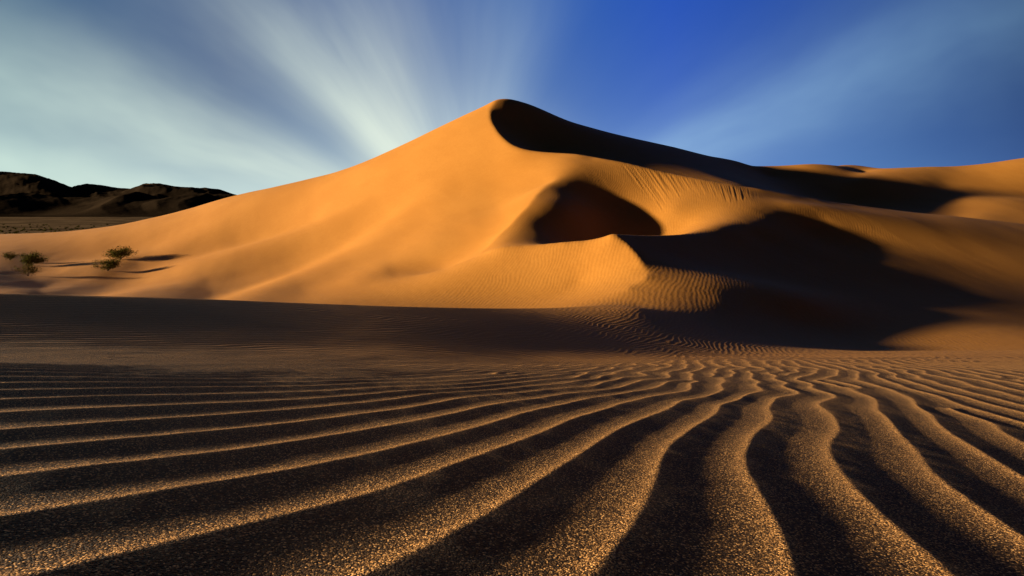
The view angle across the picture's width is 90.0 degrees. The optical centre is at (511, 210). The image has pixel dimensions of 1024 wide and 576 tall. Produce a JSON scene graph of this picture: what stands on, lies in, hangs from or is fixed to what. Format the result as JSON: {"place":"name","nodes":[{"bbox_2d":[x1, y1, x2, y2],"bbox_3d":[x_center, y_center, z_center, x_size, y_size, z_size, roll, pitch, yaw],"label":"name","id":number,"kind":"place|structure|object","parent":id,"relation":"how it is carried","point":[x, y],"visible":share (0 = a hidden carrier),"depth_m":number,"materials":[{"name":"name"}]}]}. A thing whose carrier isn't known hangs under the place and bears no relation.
{"place":"outdoors","nodes":[
{"label":"outdoors","id":0,"kind":"place"},
{"bbox_2d":[0,216,156,233],"bbox_3d":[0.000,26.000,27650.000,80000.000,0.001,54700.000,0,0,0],"label":"valley floor","id":1,"kind":"structure","parent":0,"point":[55,223],"depth_m":1157.62,"materials":[{"name":"sand"}]},
{"bbox_2d":[0,171,235,216],"bbox_3d":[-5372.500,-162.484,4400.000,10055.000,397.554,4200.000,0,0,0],"label":"mountains","id":2,"kind":"structure","parent":0,"point":[25,194],"depth_m":3156.48,"materials":[{"name":"brown stone"}]},
{"bbox_2d":[0,294,1023,575],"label":"rippled sand","id":3,"kind":"structure","parent":0,"point":[160,436],"depth_m":2.37,"materials":[{"name":"brown sand"}]},
{"bbox_2d":[0,99,1023,350],"bbox_3d":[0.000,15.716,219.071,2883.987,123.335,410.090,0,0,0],"label":"sand dune","id":4,"kind":"structure","parent":0,"point":[504,203],"depth_m":116.09,"materials":[{"name":"orange sand"}]},
{"bbox_2d":[2,251,24,259],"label":"desert shrub","id":5,"kind":"object","parent":4,"relation":"on","point":[9,256],"visible":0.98,"depth_m":158.74,"materials":[{"name":"green plant"}]},
{"bbox_2d":[11,261,40,275],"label":"desert shrub","id":6,"kind":"object","parent":4,"relation":"on","point":[28,271],"visible":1,"depth_m":133.47,"materials":[{"name":"green plant"}]},
{"bbox_2d":[19,251,49,264],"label":"desert shrub","id":7,"kind":"object","parent":4,"relation":"on","point":[32,258],"visible":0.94,"depth_m":152.90,"materials":[{"name":"green plant"}]},
{"bbox_2d":[91,258,121,270],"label":"desert shrub","id":8,"kind":"object","parent":4,"relation":"on","point":[111,263],"visible":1,"depth_m":144.55,"materials":[{"name":"green plant"}]},
{"bbox_2d":[103,245,137,258],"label":"desert shrub","id":9,"kind":"object","parent":4,"relation":"on","point":[123,251],"visible":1,"depth_m":161.91,"materials":[{"name":"green plant"}]},
{"bbox_2d":[0,0,1023,194],"label":"sky","id":10,"kind":"structure","parent":0,"point":[237,97],"materials":[{"name":"blue"}]}
]}

